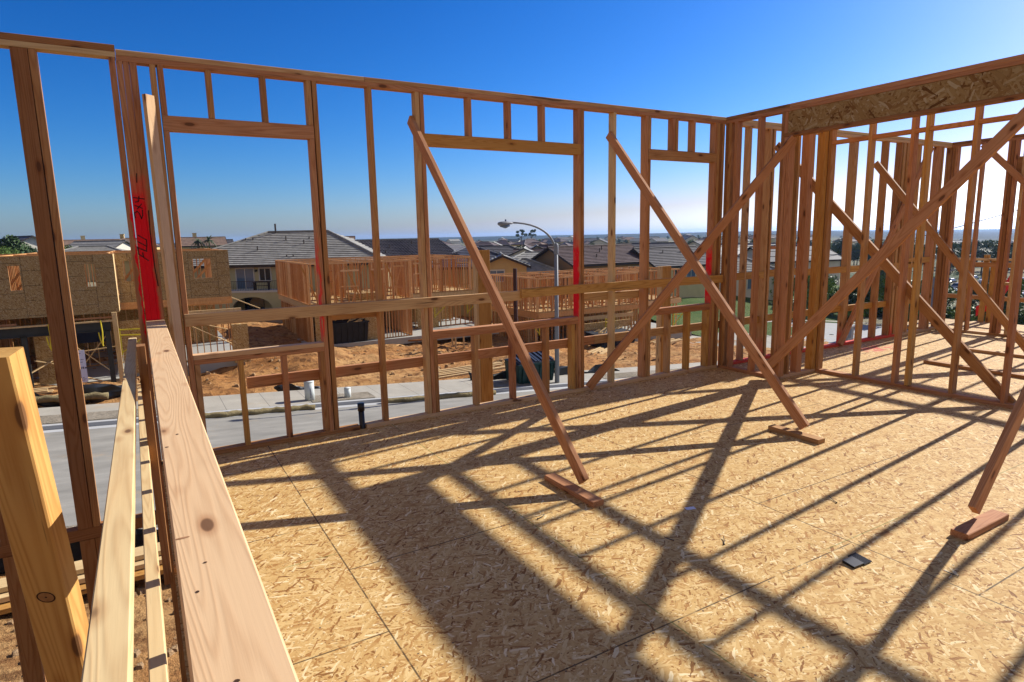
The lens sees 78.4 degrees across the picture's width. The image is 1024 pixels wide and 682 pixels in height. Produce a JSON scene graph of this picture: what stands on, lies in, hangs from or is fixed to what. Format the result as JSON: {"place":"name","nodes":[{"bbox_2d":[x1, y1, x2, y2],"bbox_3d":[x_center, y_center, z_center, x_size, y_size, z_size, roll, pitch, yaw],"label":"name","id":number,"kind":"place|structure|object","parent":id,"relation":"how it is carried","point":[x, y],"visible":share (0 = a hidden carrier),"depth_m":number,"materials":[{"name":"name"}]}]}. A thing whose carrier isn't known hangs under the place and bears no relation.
{"place":"outdoors","nodes":[
{"label":"outdoors","id":0,"kind":"place"},
{"bbox_2d":[44,388,565,525],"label":"road","id":1,"kind":"structure","parent":0,"point":[225,431],"depth_m":20.44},
{"bbox_2d":[43,386,567,432],"bbox_3d":[5.034,1.534,31.679,100.000,5.750,0.350,-7,11,-30],"label":"gutter","id":2,"kind":"object","parent":1,"relation":"on","point":[114,425],"visible":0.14,"depth_m":24.32,"materials":[{"name":"concrete"}]},
{"bbox_2d":[205,404,314,418],"bbox_3d":[-9.332,2.615,23.208,4.043,0.525,0.304,-7,11,-30],"label":"straw wattle","id":3,"kind":"object","parent":2,"relation":"on","point":[214,415],"visible":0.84,"depth_m":23.10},
{"bbox_2d":[388,390,495,402],"bbox_3d":[-3.015,2.392,26.897,5.234,0.606,0.304,-7,11,-30],"label":"straw wattle","id":4,"kind":"object","parent":2,"relation":"on","point":[419,397],"visible":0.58,"depth_m":26.42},
{"bbox_2d":[38,361,717,424],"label":"sidewalk","id":5,"kind":"structure","parent":0,"point":[233,402],"depth_m":25.98,"materials":[{"name":"concrete"}]},
{"bbox_2d":[40,409,156,423],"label":"verge soil","id":6,"kind":"structure","parent":5,"relation":"on","point":[90,416],"depth_m":21.30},
{"bbox_2d":[304,381,314,400],"bbox_3d":[-8.060,1.998,24.999,0.395,0.810,0.395,-7,11,-30],"label":"stub pipe","id":7,"kind":"object","parent":5,"relation":"on","point":[309,392],"visible":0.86,"depth_m":24.85,"materials":[{"name":"plastic"}]},
{"bbox_2d":[311,392,374,401],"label":"verge soil","id":8,"kind":"structure","parent":5,"relation":"on","point":[357,395],"depth_m":25.84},
{"bbox_2d":[344,387,350,397],"bbox_3d":[-6.739,2.135,25.753,0.270,0.450,0.270,-7,11,-30],"label":"stub pipe","id":9,"kind":"object","parent":5,"relation":"on","point":[347,392],"visible":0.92,"depth_m":25.65,"materials":[{"name":"plastic"}]},
{"bbox_2d":[493,381,530,387],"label":"verge soil","id":10,"kind":"structure","parent":5,"relation":"on","point":[501,384],"depth_m":29.73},
{"bbox_2d":[498,219,558,382],"bbox_3d":[0.835,-1.687,29.340,3.244,7.854,0.320,-7,11,-30],"label":"street lamp","id":11,"kind":"object","parent":5,"relation":"on","point":[504,224],"visible":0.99,"depth_m":29.83,"materials":[{"name":"metal"}]},
{"bbox_2d":[504,351,554,383],"bbox_3d":[0.907,1.234,30.719,2.180,1.449,1.450,-7,11,-30],"label":"waste skip","id":12,"kind":"object","parent":5,"relation":"on","point":[521,374],"visible":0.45,"depth_m":30.28,"materials":[{"name":"green metal"}]},
{"bbox_2d":[603,368,681,378],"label":"verge soil","id":13,"kind":"structure","parent":5,"relation":"on","point":[626,374],"depth_m":33.60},
{"bbox_2d":[0,229,1023,681],"bbox_3d":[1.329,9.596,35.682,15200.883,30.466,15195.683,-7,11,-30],"label":"ground","id":14,"kind":"structure","parent":0,"point":[226,379],"depth_m":32.19,"materials":[{"name":"soil"}]},
{"bbox_2d":[0,246,20,253],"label":"distant tree","id":15,"kind":"object","parent":14,"relation":"on","point":[4,250],"visible":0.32,"depth_m":94.20,"materials":[{"name":"green plant"}]},
{"bbox_2d":[0,234,32,253],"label":"distant tree","id":16,"kind":"object","parent":14,"relation":"on","point":[12,242],"visible":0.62,"depth_m":99.28,"materials":[{"name":"green plant"}]},
{"bbox_2d":[0,235,37,250],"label":"distant house","id":17,"kind":"structure","parent":14,"relation":"on","point":[30,240],"depth_m":135.51,"materials":[{"name":"grey tile"}]},
{"bbox_2d":[0,347,88,681],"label":"guard post","id":18,"kind":"object","parent":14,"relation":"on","point":[33,520],"visible":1,"depth_m":1.47,"materials":[{"name":"wood"}]},
{"bbox_2d":[33,386,56,393],"bbox_3d":[-19.242,2.045,24.226,3.449,0.102,0.916,-7,11,-30],"label":"lumber pile","id":19,"kind":"object","parent":14,"relation":"on","point":[43,390],"visible":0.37,"depth_m":24.67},
{"bbox_2d":[35,392,108,402],"bbox_3d":[-17.902,2.183,22.772,5.539,0.666,0.347,-7,11,-30],"label":"straw wattle","id":20,"kind":"object","parent":14,"relation":"on","point":[55,398],"visible":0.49,"depth_m":23.73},
{"bbox_2d":[34,383,121,406],"bbox_3d":[-17.352,1.967,23.534,5.444,1.179,0.781,-7,11,-30],"label":"silt fence","id":21,"kind":"object","parent":14,"relation":"on","point":[114,391],"visible":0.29,"depth_m":24.26,"materials":[{"name":"fabric"}]},
{"bbox_2d":[0,529,159,573],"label":"silt fence","id":22,"kind":"object","parent":14,"relation":"on","point":[76,550],"visible":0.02,"depth_m":11.96,"materials":[{"name":"black fabric"}]},
{"bbox_2d":[0,542,162,614],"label":"lumber pile","id":23,"kind":"object","parent":14,"relation":"on","point":[5,604],"visible":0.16,"depth_m":10.89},
{"bbox_2d":[78,350,88,383],"bbox_3d":[-17.995,1.235,26.138,0.520,1.700,0.064,-8,12,-36],"label":"notice board","id":24,"kind":"object","parent":14,"relation":"on","point":[83,367],"visible":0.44,"depth_m":26.18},
{"bbox_2d":[63,236,119,245],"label":"house","id":25,"kind":"structure","parent":14,"relation":"on","point":[67,242],"depth_m":150.12,"materials":[{"name":"beige paint"}]},
{"bbox_2d":[64,245,132,280],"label":"house","id":26,"kind":"structure","parent":14,"relation":"on","point":[98,248],"depth_m":99.07,"materials":[{"name":"beige paint"}]},
{"bbox_2d":[69,240,137,249],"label":"distant house","id":27,"kind":"structure","parent":14,"relation":"on","point":[122,244],"depth_m":143.09,"materials":[{"name":"grey tile"}]},
{"bbox_2d":[0,248,259,386],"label":"framed house","id":28,"kind":"structure","parent":14,"relation":"on","point":[109,300],"depth_m":28.35,"materials":[{"name":"osb sheathing"},{"name":"lumber framing"},{"name":"concrete"}]},
{"bbox_2d":[119,328,146,354],"bbox_3d":[-16.374,-0.086,27.225,1.076,1.322,0.059,-4,10,-19],"label":"scaffold","id":29,"kind":"object","parent":28,"relation":"attached to","point":[120,335],"depth_m":27.11,"materials":[{"name":"metal"}]},
{"bbox_2d":[181,233,227,248],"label":"house","id":30,"kind":"structure","parent":14,"relation":"on","point":[186,243],"depth_m":140.32,"materials":[{"name":"beige paint"}]},
{"bbox_2d":[193,224,388,309],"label":"house","id":31,"kind":"structure","parent":14,"relation":"on","point":[252,267],"depth_m":57.76,"materials":[{"name":"grey paint"}]},
{"bbox_2d":[235,268,254,288],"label":"balcony door","id":32,"kind":"structure","parent":31,"relation":"in","point":[241,274],"depth_m":57.22,"materials":[{"name":"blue glass"}]},
{"bbox_2d":[244,298,264,309],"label":"patio door","id":33,"kind":"structure","parent":31,"relation":"in","point":[258,302],"depth_m":57.61,"materials":[{"name":"black glass"}]},
{"bbox_2d":[258,267,271,280],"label":"window","id":34,"kind":"structure","parent":31,"relation":"in","point":[265,274],"depth_m":57.19,"materials":[{"name":"grey glass"}]},
{"bbox_2d":[274,384,319,390],"bbox_3d":[-9.150,2.016,27.569,2.655,0.647,0.284,-9,13,-40],"label":"silt fence","id":35,"kind":"object","parent":14,"relation":"on","point":[280,387],"visible":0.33,"depth_m":27.25,"materials":[{"name":"fabric"}]},
{"bbox_2d":[42,378,624,429],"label":"kerb","id":36,"kind":"structure","parent":14,"relation":"on","point":[114,421],"depth_m":25.06,"materials":[{"name":"concrete"}]},
{"bbox_2d":[7,333,670,681],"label":"soil clods","id":37,"kind":"object","parent":14,"relation":"on","point":[137,652],"visible":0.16,"depth_m":27.40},
{"bbox_2d":[332,318,368,343],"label":"waste skip","id":38,"kind":"object","parent":14,"relation":"on","point":[350,330],"visible":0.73,"depth_m":40.91,"materials":[{"name":"metal"}]},
{"bbox_2d":[275,254,498,346],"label":"framed house","id":39,"kind":"structure","parent":14,"relation":"on","point":[294,285],"depth_m":44.09,"materials":[{"name":"fir lumber"},{"name":"concrete"}]},
{"bbox_2d":[355,238,459,284],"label":"house","id":40,"kind":"structure","parent":14,"relation":"on","point":[397,247],"depth_m":64.71,"materials":[{"name":"grey paint"}]},
{"bbox_2d":[420,362,504,378],"bbox_3d":[-2.402,1.537,33.051,5.262,0.102,1.612,-8,12,-35],"label":"lumber pile","id":41,"kind":"object","parent":14,"relation":"on","point":[453,372],"visible":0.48,"depth_m":32.77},
{"bbox_2d":[432,246,530,316],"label":"house","id":42,"kind":"structure","parent":14,"relation":"on","point":[462,251],"depth_m":63.24,"materials":[{"name":"beige paint"}]},
{"bbox_2d":[472,250,493,402],"bbox_3d":[-0.356,1.870,8.952,0.223,6.270,0.098,-7,11,-30],"label":"wooden post","id":43,"kind":"object","parent":14,"relation":"on","point":[482,313],"visible":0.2,"depth_m":8.58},
{"bbox_2d":[468,370,505,379],"bbox_3d":[-0.308,1.768,31.168,4.042,1.022,0.332,-6,11,-25],"label":"silt fence","id":44,"kind":"object","parent":14,"relation":"on","point":[501,375],"visible":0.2,"depth_m":31.00,"materials":[{"name":"fabric"}]},
{"bbox_2d":[475,241,498,245],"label":"distant house","id":45,"kind":"structure","parent":14,"relation":"on","point":[484,243],"depth_m":284.92,"materials":[{"name":"grey tile"}]},
{"bbox_2d":[478,245,517,254],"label":"house","id":46,"kind":"structure","parent":14,"relation":"on","point":[506,249],"depth_m":125.31,"materials":[{"name":"beige paint"}]},
{"bbox_2d":[490,252,530,320],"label":"house","id":47,"kind":"structure","parent":14,"relation":"on","point":[501,263],"depth_m":60.60,"materials":[{"name":"beige paint"}]},
{"bbox_2d":[490,269,504,281],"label":"window","id":48,"kind":"structure","parent":47,"relation":"in","point":[499,271],"depth_m":60.62,"materials":[{"name":"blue glass"}]},
{"bbox_2d":[513,268,517,330],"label":"site post","id":49,"kind":"object","parent":14,"relation":"on","point":[515,289],"visible":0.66,"depth_m":42.09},
{"bbox_2d":[507,246,532,256],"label":"distant house","id":50,"kind":"structure","parent":14,"relation":"on","point":[525,248],"depth_m":112.47,"materials":[{"name":"grey tile"}]},
{"bbox_2d":[512,251,540,258],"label":"house","id":51,"kind":"structure","parent":14,"relation":"on","point":[528,254],"depth_m":104.89,"materials":[{"name":"beige paint"}]},
{"bbox_2d":[511,239,547,246],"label":"distant house","id":52,"kind":"structure","parent":14,"relation":"on","point":[523,242],"depth_m":317.61,"materials":[{"name":"grey tile"}]},
{"bbox_2d":[518,258,563,298],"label":"house","id":53,"kind":"structure","parent":14,"relation":"on","point":[536,266],"depth_m":67.63,"materials":[{"name":"beige paint"}]},
{"bbox_2d":[531,244,638,314],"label":"house","id":54,"kind":"structure","parent":14,"relation":"on","point":[595,256],"depth_m":69.68,"materials":[{"name":"grey paint"}]},
{"bbox_2d":[554,364,619,374],"bbox_3d":[4.083,1.641,33.741,4.595,0.998,0.321,-7,11,-30],"label":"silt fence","id":55,"kind":"object","parent":14,"relation":"on","point":[563,370],"visible":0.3,"depth_m":33.10,"materials":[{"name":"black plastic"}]},
{"bbox_2d":[490,266,691,341],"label":"framed house","id":56,"kind":"structure","parent":14,"relation":"on","point":[595,312],"depth_m":48.22,"materials":[{"name":"wood lumber"}]},
{"bbox_2d":[588,347,606,353],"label":"lumber pile","id":57,"kind":"object","parent":14,"relation":"on","point":[599,349],"visible":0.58,"depth_m":42.77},
{"bbox_2d":[585,325,634,347],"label":"waste skip","id":58,"kind":"object","parent":14,"relation":"on","point":[604,331],"visible":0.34,"depth_m":45.66,"materials":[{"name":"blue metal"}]},
{"bbox_2d":[616,242,676,246],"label":"distant house","id":59,"kind":"structure","parent":14,"relation":"on","point":[654,244],"depth_m":166.74,"materials":[{"name":"grey tile"}]},
{"bbox_2d":[649,238,668,241],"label":"distant house","id":60,"kind":"structure","parent":14,"relation":"on","point":[658,240],"depth_m":444.77,"materials":[{"name":"grey tile"}]},
{"bbox_2d":[655,266,670,372],"bbox_3d":[2.522,1.830,10.666,0.223,6.170,0.092,-7,11,-30],"label":"wooden post","id":61,"kind":"object","parent":14,"relation":"on","point":[663,272],"visible":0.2,"depth_m":10.25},
{"bbox_2d":[630,245,705,297],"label":"house","id":62,"kind":"structure","parent":14,"relation":"on","point":[672,256],"depth_m":72.96,"materials":[{"name":"beige paint"}]},
{"bbox_2d":[682,235,698,243],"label":"distant house","id":63,"kind":"structure","parent":14,"relation":"on","point":[687,238],"depth_m":423.37,"materials":[{"name":"grey tile"}]},
{"bbox_2d":[719,254,774,299],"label":"house","id":64,"kind":"structure","parent":14,"relation":"on","point":[748,281],"depth_m":78.48,"materials":[{"name":"white paint"}]},
{"bbox_2d":[738,244,840,284],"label":"distant house","id":65,"kind":"structure","parent":14,"relation":"on","point":[835,260],"depth_m":107.59,"materials":[{"name":"grey tile"}]},
{"bbox_2d":[807,276,836,301],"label":"tree","id":66,"kind":"object","parent":14,"relation":"on","point":[831,284],"visible":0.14,"depth_m":68.29,"materials":[{"name":"green plant"}]},
{"bbox_2d":[827,275,837,300],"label":"tree","id":67,"kind":"object","parent":14,"relation":"on","point":[836,290],"visible":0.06,"depth_m":76.29,"materials":[{"name":"green plant"}]},
{"bbox_2d":[831,241,853,255],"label":"valley tree","id":68,"kind":"object","parent":14,"relation":"on","point":[838,247],"visible":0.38,"depth_m":183.69,"materials":[{"name":"green plant"}]},
{"bbox_2d":[851,277,879,302],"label":"tree","id":69,"kind":"object","parent":14,"relation":"on","point":[867,297],"visible":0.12,"depth_m":71.73,"materials":[{"name":"green plant"}]},
{"bbox_2d":[878,280,909,310],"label":"tree","id":70,"kind":"object","parent":14,"relation":"on","point":[881,291],"visible":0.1,"depth_m":63.10,"materials":[{"name":"green plant"}]},
{"bbox_2d":[918,285,956,314],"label":"tree","id":71,"kind":"object","parent":14,"relation":"on","point":[951,291],"visible":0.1,"depth_m":61.17,"materials":[{"name":"green plant"}]},
{"bbox_2d":[945,307,955,318],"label":"shrub","id":72,"kind":"object","parent":14,"relation":"on","point":[949,313],"visible":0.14,"depth_m":61.78,"materials":[{"name":"green plant"}]},
{"bbox_2d":[951,305,985,320],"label":"shrub","id":73,"kind":"object","parent":14,"relation":"on","point":[973,317],"visible":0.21,"depth_m":58.68,"materials":[{"name":"green plant"}]},
{"bbox_2d":[978,240,997,261],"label":"tree","id":74,"kind":"object","parent":14,"relation":"on","point":[990,245],"visible":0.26,"depth_m":169.08,"materials":[{"name":"green plant"}]},
{"bbox_2d":[984,241,1012,257],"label":"tree","id":75,"kind":"object","parent":14,"relation":"on","point":[994,253],"visible":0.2,"depth_m":158.63,"materials":[{"name":"green plant"}]},
{"bbox_2d":[974,291,1023,313],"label":"tree","id":76,"kind":"object","parent":14,"relation":"on","point":[1020,303],"visible":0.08,"depth_m":56.60,"materials":[{"name":"green plant"}]},
{"bbox_2d":[987,279,1023,315],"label":"tree","id":77,"kind":"object","parent":14,"relation":"on","point":[1022,307],"visible":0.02,"depth_m":57.01,"materials":[{"name":"green plant"}]},
{"bbox_2d":[0,0,1023,242],"label":"sky","id":78,"kind":"structure","parent":0,"point":[721,58],"materials":[{"name":"blue"}]},
{"bbox_2d":[690,333,770,347],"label":"driveway apron","id":79,"kind":"object","parent":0,"point":[768,342],"visible":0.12,"depth_m":52.37,"materials":[{"name":"concrete"}]},
{"bbox_2d":[638,285,855,335],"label":"grass bank","id":80,"kind":"structure","parent":0,"point":[695,316],"depth_m":67.40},
{"bbox_2d":[791,322,881,343],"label":"turning circle","id":81,"kind":"object","parent":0,"point":[830,328],"visible":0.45,"depth_m":58.03,"materials":[{"name":"concrete"}]},
{"bbox_2d":[846,326,854,340],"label":"utility box","id":82,"kind":"object","parent":81,"relation":"on","point":[850,335],"visible":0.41,"depth_m":53.15,"materials":[{"name":"concrete"}]},
{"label":"floor joists","id":83,"kind":"object","parent":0,"visible":0},
{"bbox_2d":[0,32,186,681],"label":"wall frame","id":84,"kind":"object","parent":83,"relation":"attached to","point":[86,531],"visible":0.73,"depth_m":4.47,"materials":[{"name":"brown wood"}]},
{"bbox_2d":[162,321,1023,681],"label":"floor","id":85,"kind":"structure","parent":83,"relation":"on","point":[434,549],"depth_m":3.58,"materials":[{"name":"wood"}]},
{"bbox_2d":[142,94,188,384],"bbox_3d":[-2.519,-0.410,4.642,0.080,2.697,0.163,-10,13,-44],"label":"leaning stud","id":86,"kind":"object","parent":85,"relation":"on","point":[152,133],"visible":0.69,"depth_m":4.57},
{"bbox_2d":[146,320,298,681],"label":"half wall","id":87,"kind":"structure","parent":85,"relation":"on","point":[232,632],"depth_m":1.16,"materials":[{"name":"brown wood"}]},
{"bbox_2d":[136,344,172,584],"bbox_3d":[-1.817,0.639,3.198,0.039,1.255,0.089,-7,11,-30],"label":"guard post","id":88,"kind":"object","parent":87,"relation":"attached to","point":[153,451],"visible":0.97,"depth_m":3.15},
{"bbox_2d":[81,337,136,681],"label":"guard rail","id":89,"kind":"object","parent":88,"relation":"attached to","point":[109,651],"visible":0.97,"depth_m":1.12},
{"bbox_2d":[137,388,168,681],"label":"guard rail","id":90,"kind":"object","parent":88,"relation":"attached to","point":[157,658],"visible":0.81,"depth_m":1.92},
{"bbox_2d":[115,49,749,459],"bbox_3d":[0.334,-0.904,6.455,7.194,3.045,0.205,-7,11,-30],"label":"wall frame","id":91,"kind":"object","parent":85,"relation":"on","point":[429,361],"visible":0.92,"depth_m":5.70,"materials":[{"name":"brown wood"}]},
{"bbox_2d":[357,402,364,428],"bbox_3d":[-1.362,0.825,5.727,0.065,0.536,0.062,-7,11,-30],"label":"vent pipe","id":92,"kind":"object","parent":91,"relation":"attached to","point":[361,407],"visible":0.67,"depth_m":5.68,"materials":[{"name":"black plastic"}]},
{"bbox_2d":[585,135,796,389],"bbox_3d":[1.909,-0.819,6.757,2.273,2.669,0.043,-2,10,-6],"label":"diagonal brace","id":93,"kind":"object","parent":91,"relation":"attached to","point":[699,252],"visible":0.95,"depth_m":6.74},
{"bbox_2d":[407,116,603,507],"bbox_3d":[-0.157,-0.487,4.828,0.145,2.772,2.574,-7,11,-32],"label":"diagonal brace","id":94,"kind":"object","parent":85,"relation":"on","point":[592,500],"visible":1,"depth_m":4.63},
{"bbox_2d":[606,131,824,444],"bbox_3d":[1.790,-0.709,5.917,0.148,2.775,2.583,-7,11,-32],"label":"diagonal brace","id":95,"kind":"object","parent":85,"relation":"on","point":[768,372],"visible":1,"depth_m":5.75,"materials":[{"name":"brown wood"}]},
{"bbox_2d":[780,131,828,378],"bbox_3d":[3.346,-1.080,7.254,0.641,3.003,0.093,-7,11,-30],"label":"wall frame","id":96,"kind":"object","parent":85,"relation":"on","point":[795,358],"visible":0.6,"depth_m":7.26,"materials":[{"name":"brown wood"}]},
{"bbox_2d":[718,120,952,364],"bbox_3d":[4.909,-1.447,9.133,5.278,3.045,0.099,-7,11,-30],"label":"wall frame","id":97,"kind":"object","parent":85,"relation":"on","point":[888,304],"visible":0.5,"depth_m":9.27,"materials":[{"name":"brown wood"}]},
{"bbox_2d":[842,552,871,568],"bbox_3d":[1.782,1.135,3.253,0.153,0.015,0.095,-7,11,-30],"label":"nail strip","id":98,"kind":"object","parent":85,"relation":"on","point":[855,560],"visible":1,"depth_m":3.24,"materials":[{"name":"black plastic"}]},
{"bbox_2d":[718,54,1023,378],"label":"wall frame","id":99,"kind":"object","parent":85,"relation":"on","point":[997,81],"visible":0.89,"depth_m":6.70,"materials":[{"name":"brown wood"}]},
{"bbox_2d":[767,107,1023,368],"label":"diagonal brace","id":100,"kind":"object","parent":99,"relation":"attached to","point":[1002,137],"visible":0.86,"depth_m":5.80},
{"bbox_2d":[837,147,933,345],"bbox_3d":[5.643,-1.476,9.451,2.132,2.948,0.040,-7,11,-30],"label":"diagonal brace","id":101,"kind":"object","parent":85,"relation":"on","point":[869,281],"visible":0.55,"depth_m":9.36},
{"bbox_2d":[815,106,1023,408],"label":"wall frame","id":102,"kind":"object","parent":85,"relation":"on","point":[977,123],"visible":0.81,"depth_m":6.53,"materials":[{"name":"brown wood"}]},
{"bbox_2d":[774,142,1015,402],"bbox_3d":[4.053,-0.927,6.948,0.040,2.806,2.806,-7,11,-30],"label":"diagonal brace","id":103,"kind":"object","parent":102,"relation":"attached to","point":[985,375],"visible":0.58,"depth_m":6.54,"materials":[{"name":"brown wood"}]},
{"bbox_2d":[874,161,1023,351],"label":"diagonal brace","id":104,"kind":"object","parent":85,"relation":"on","point":[972,281],"visible":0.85,"depth_m":8.23,"materials":[{"name":"brown wood"}]},
{"bbox_2d":[923,359,1023,378],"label":"loose board","id":105,"kind":"object","parent":85,"relation":"on","point":[967,367],"visible":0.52,"depth_m":7.59,"materials":[{"name":"brown wood"}]},
{"bbox_2d":[938,134,1023,336],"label":"wall frame","id":106,"kind":"object","parent":85,"relation":"on","point":[1015,159],"visible":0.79,"depth_m":9.78,"materials":[{"name":"brown wood"}]},
{"bbox_2d":[981,142,1023,185],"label":"diagonal brace","id":107,"kind":"object","parent":106,"relation":"attached to","point":[1008,167],"visible":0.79,"depth_m":9.45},
{"bbox_2d":[950,386,1023,540],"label":"diagonal brace","id":108,"kind":"object","parent":85,"relation":"on","point":[970,529],"visible":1,"depth_m":3.65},
{"bbox_2d":[969,348,1023,357],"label":"loose board","id":109,"kind":"object","parent":85,"relation":"on","point":[994,352],"visible":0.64,"depth_m":8.45,"materials":[{"name":"brown wood"}]},
{"bbox_2d":[907,319,963,328],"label":"balcony deck","id":110,"kind":"structure","parent":83,"relation":"attached to","point":[949,321],"depth_m":11.44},
{"bbox_2d":[947,255,1023,322],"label":"guard rail","id":111,"kind":"object","parent":83,"relation":"attached to","point":[986,264],"visible":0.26,"depth_m":11.23,"materials":[{"name":"brown wood"}]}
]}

